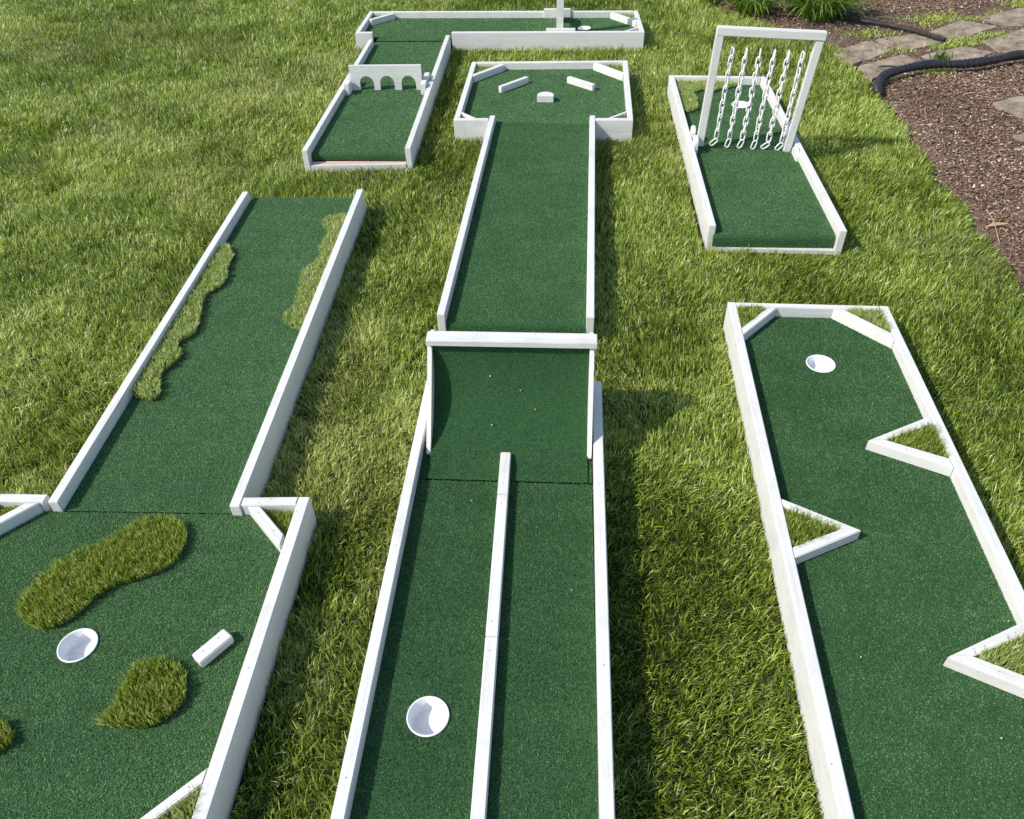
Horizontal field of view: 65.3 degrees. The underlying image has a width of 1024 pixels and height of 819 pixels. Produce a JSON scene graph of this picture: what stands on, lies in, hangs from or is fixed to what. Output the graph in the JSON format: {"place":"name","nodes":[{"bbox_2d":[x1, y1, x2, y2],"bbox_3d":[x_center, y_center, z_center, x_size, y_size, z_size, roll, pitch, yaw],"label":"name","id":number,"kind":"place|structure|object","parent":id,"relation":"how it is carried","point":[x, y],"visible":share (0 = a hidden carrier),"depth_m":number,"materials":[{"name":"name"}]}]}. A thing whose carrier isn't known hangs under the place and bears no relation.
{"place":"outdoors","nodes":[
{"label":"outdoors","id":0,"kind":"place"},
{"bbox_2d":[0,719,14,751],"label":"grass island","id":1,"kind":"structure","parent":0,"point":[7,736],"depth_m":2.18,"materials":[{"name":"green plant"}]},
{"bbox_2d":[11,513,187,630],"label":"grass island","id":2,"kind":"structure","parent":0,"point":[71,586],"depth_m":2.59,"materials":[{"name":"green plant"}]},
{"bbox_2d":[93,653,187,728],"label":"grass island","id":3,"kind":"structure","parent":0,"point":[151,693],"depth_m":2.25,"materials":[{"name":"green plant"}]},
{"bbox_2d":[0,0,1023,818],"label":"ground","id":4,"kind":"structure","parent":0,"point":[682,744],"depth_m":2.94,"materials":[{"name":"green plant"}]},
{"bbox_2d":[0,494,317,818],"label":"putting green","id":5,"kind":"object","parent":4,"relation":"on","point":[64,755],"visible":0.9,"depth_m":2.36,"materials":[{"name":"carpet"}]},
{"bbox_2d":[192,629,233,667],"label":"bumper block","id":6,"kind":"structure","parent":5,"relation":"on","point":[211,649],"depth_m":2.36,"materials":[{"name":"white paint"}]},
{"bbox_2d":[48,189,366,515],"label":"putting lane","id":7,"kind":"structure","parent":4,"relation":"on","point":[205,431],"depth_m":3.30,"materials":[{"name":"green carpet"}]},
{"bbox_2d":[131,242,233,400],"bbox_3d":[-1.474,-0.450,3.676,0.157,0.052,1.246,1,42,3],"label":"grass strip","id":8,"kind":"object","parent":7,"relation":"on","point":[167,353],"depth_m":3.58,"materials":[{"name":"green plant"}]},
{"bbox_2d":[279,212,346,330],"bbox_3d":[-0.971,-0.717,3.964,0.170,0.045,1.081,1,42,3],"label":"grass strip","id":9,"kind":"object","parent":7,"relation":"on","point":[309,282],"depth_m":3.88,"materials":[{"name":"green plant"}]},
{"bbox_2d":[302,35,450,172],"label":"putting lane","id":10,"kind":"structure","parent":4,"relation":"on","point":[367,125],"depth_m":5.43,"materials":[{"name":"green carpet"}]},
{"bbox_2d":[348,64,421,89],"bbox_3d":[-0.905,-2.388,5.742,0.520,0.172,0.022,1,42,3],"label":"arch board","id":11,"kind":"object","parent":10,"relation":"on","point":[396,73],"visible":0.99,"depth_m":5.71,"materials":[{"name":"white paint"}]},
{"bbox_2d":[331,380,614,818],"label":"putting lane","id":12,"kind":"structure","parent":4,"relation":"on","point":[484,691],"depth_m":2.33,"materials":[{"name":"green carpet"}]},
{"bbox_2d":[426,330,597,482],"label":"ramp","id":13,"kind":"structure","parent":12,"relation":"on","point":[471,400],"depth_m":2.97,"materials":[{"name":"green carpet"}]},
{"bbox_2d":[355,8,644,50],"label":"putting lane","id":14,"kind":"structure","parent":4,"relation":"on","point":[503,30],"depth_m":6.80,"materials":[{"name":"green carpet"}]},
{"bbox_2d":[556,0,563,27],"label":"tower board","id":15,"kind":"object","parent":14,"relation":"on","point":[560,14],"visible":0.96,"depth_m":6.52,"materials":[{"name":"white paint"}]},
{"bbox_2d":[437,115,594,333],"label":"putting lane","id":16,"kind":"structure","parent":4,"relation":"on","point":[523,258],"depth_m":4.15,"materials":[{"name":"green carpet"}]},
{"bbox_2d":[453,60,632,141],"bbox_3d":[0.242,-2.207,5.664,1.179,0.150,1.168,2,42,4],"label":"putting green","id":17,"kind":"object","parent":4,"relation":"on","point":[607,102],"visible":0.96,"depth_m":5.60,"materials":[{"name":"carpet"}]},
{"bbox_2d":[499,76,528,92],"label":"bumper block","id":18,"kind":"structure","parent":17,"relation":"on","point":[508,86],"depth_m":5.74,"materials":[{"name":"white paint"}]},
{"bbox_2d":[537,92,553,102],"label":"bumper block","id":19,"kind":"structure","parent":17,"relation":"on","point":[545,96],"depth_m":5.53,"materials":[{"name":"white paint"}]},
{"bbox_2d":[567,76,594,90],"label":"bumper block","id":20,"kind":"structure","parent":17,"relation":"on","point":[574,81],"depth_m":5.72,"materials":[{"name":"white paint"}]},
{"bbox_2d":[667,75,846,255],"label":"putting lane","id":21,"kind":"structure","parent":4,"relation":"on","point":[767,199],"depth_m":4.55,"materials":[{"name":"green carpet"}]},
{"bbox_2d":[676,79,737,112],"bbox_3d":[1.367,-2.175,5.524,0.466,0.044,0.575,1,42,3],"label":"grass strip","id":22,"kind":"object","parent":21,"relation":"on","point":[688,90],"depth_m":5.62,"materials":[{"name":"green plant"}]},
{"bbox_2d":[697,25,827,151],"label":"chain gate","id":23,"kind":"structure","parent":21,"relation":"on","point":[818,37],"depth_m":4.62,"materials":[{"name":"white paint"}]},
{"bbox_2d":[705,0,1023,288],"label":"mulch bed","id":24,"kind":"object","parent":4,"relation":"on","point":[932,157],"visible":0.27,"depth_m":5.54,"materials":[{"name":"brown wood"}]},
{"bbox_2d":[695,0,733,6],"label":"daylily clump","id":25,"kind":"object","parent":24,"relation":"on","point":[713,2],"visible":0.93,"depth_m":7.45,"materials":[{"name":"green plant"}]},
{"bbox_2d":[709,0,800,16],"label":"daylily clump","id":26,"kind":"object","parent":24,"relation":"on","point":[750,7],"visible":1,"depth_m":7.05,"materials":[{"name":"green plant"}]},
{"bbox_2d":[766,0,879,21],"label":"daylily clump","id":27,"kind":"object","parent":24,"relation":"on","point":[819,10],"visible":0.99,"depth_m":6.89,"materials":[{"name":"green plant"}]},
{"bbox_2d":[834,40,891,66],"bbox_3d":[2.797,-2.847,6.392,0.577,0.030,0.293,-27,48,-26],"label":"paving stone","id":28,"kind":"object","parent":24,"relation":"on","point":[857,50],"visible":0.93,"depth_m":6.37,"materials":[{"name":"beige stone"}]},
{"bbox_2d":[857,54,920,82],"bbox_3d":[2.889,-2.622,6.136,0.630,0.030,0.271,-23,46,-22],"label":"paving stone","id":29,"kind":"object","parent":24,"relation":"on","point":[872,67],"visible":0.6,"depth_m":6.15,"materials":[{"name":"beige stone"}]},
{"bbox_2d":[837,15,946,41],"bbox_3d":[3.208,-3.234,6.750,0.112,0.050,0.974,-31,49,-29],"label":"edging strip","id":30,"kind":"object","parent":24,"relation":"on","point":[906,28],"visible":0.99,"depth_m":6.76,"materials":[{"name":"plastic"}]},
{"bbox_2d":[875,34,941,50],"bbox_3d":[3.247,-3.009,6.558,0.486,0.030,0.327,-20,45,-19],"label":"paving stone","id":31,"kind":"object","parent":24,"relation":"on","point":[913,41],"visible":0.79,"depth_m":6.54,"materials":[{"name":"beige stone"}]},
{"bbox_2d":[836,0,1023,83],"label":"moss","id":32,"kind":"object","parent":24,"relation":"on","point":[969,39],"visible":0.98,"depth_m":6.64,"materials":[{"name":"green plant"}]},
{"bbox_2d":[929,49,953,59],"bbox_3d":[3.255,-2.678,6.047,0.221,0.137,0.178,26,48,27],"label":"weed","id":33,"kind":"object","parent":24,"relation":"on","point":[942,55],"visible":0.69,"depth_m":6.05,"materials":[{"name":"green plant"}]},
{"bbox_2d":[872,50,1023,96],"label":"drain pipe","id":34,"kind":"object","parent":24,"relation":"on","point":[891,72],"visible":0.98,"depth_m":5.93,"materials":[{"name":"black plastic"}]},
{"bbox_2d":[921,46,992,59],"bbox_3d":[3.498,-2.760,6.271,0.580,0.030,0.342,-24,46,-23],"label":"paving stone","id":35,"kind":"object","parent":24,"relation":"on","point":[962,53],"visible":0.33,"depth_m":6.30,"materials":[{"name":"beige stone"}]},
{"bbox_2d":[930,20,996,38],"bbox_3d":[3.800,-3.202,6.757,0.570,0.030,0.296,-25,47,-24],"label":"paving stone","id":36,"kind":"object","parent":24,"relation":"on","point":[951,30],"visible":0.62,"depth_m":6.75,"materials":[{"name":"beige stone"}]},
{"bbox_2d":[986,209,999,242],"bbox_3d":[2.563,-0.984,4.252,0.011,0.017,0.351,8,43,11],"label":"twig","id":37,"kind":"object","parent":24,"relation":"on","point":[994,224],"visible":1,"depth_m":4.24,"materials":[{"name":"beige wood"}]},
{"bbox_2d":[986,222,1006,226],"bbox_3d":[2.591,-0.986,4.265,0.130,0.015,0.027,-6,42,-4],"label":"fallen leaf","id":38,"kind":"object","parent":24,"relation":"on","point":[998,223],"visible":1,"depth_m":4.26,"materials":[{"name":"beige plant"}]},
{"bbox_2d":[978,7,1023,26],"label":"paving stone","id":39,"kind":"object","parent":24,"relation":"on","point":[1013,17],"visible":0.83,"depth_m":6.94,"materials":[{"name":"beige stone"}]},
{"bbox_2d":[981,29,1023,52],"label":"paving stone","id":40,"kind":"object","parent":24,"relation":"on","point":[1006,44],"visible":0.69,"depth_m":6.47,"materials":[{"name":"beige stone"}]},
{"bbox_2d":[992,96,1023,118],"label":"paving stone","id":41,"kind":"object","parent":24,"relation":"on","point":[1014,106],"visible":0.79,"depth_m":5.47,"materials":[{"name":"beige stone"}]},
{"bbox_2d":[1012,132,1023,142],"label":"paving stone","id":42,"kind":"object","parent":24,"relation":"on","point":[1019,137],"visible":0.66,"depth_m":5.08,"materials":[{"name":"beige stone"}]},
{"bbox_2d":[723,302,1023,818],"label":"putting lane","id":43,"kind":"structure","parent":4,"relation":"on","point":[891,565],"depth_m":2.53,"materials":[{"name":"green carpet"}]}
]}

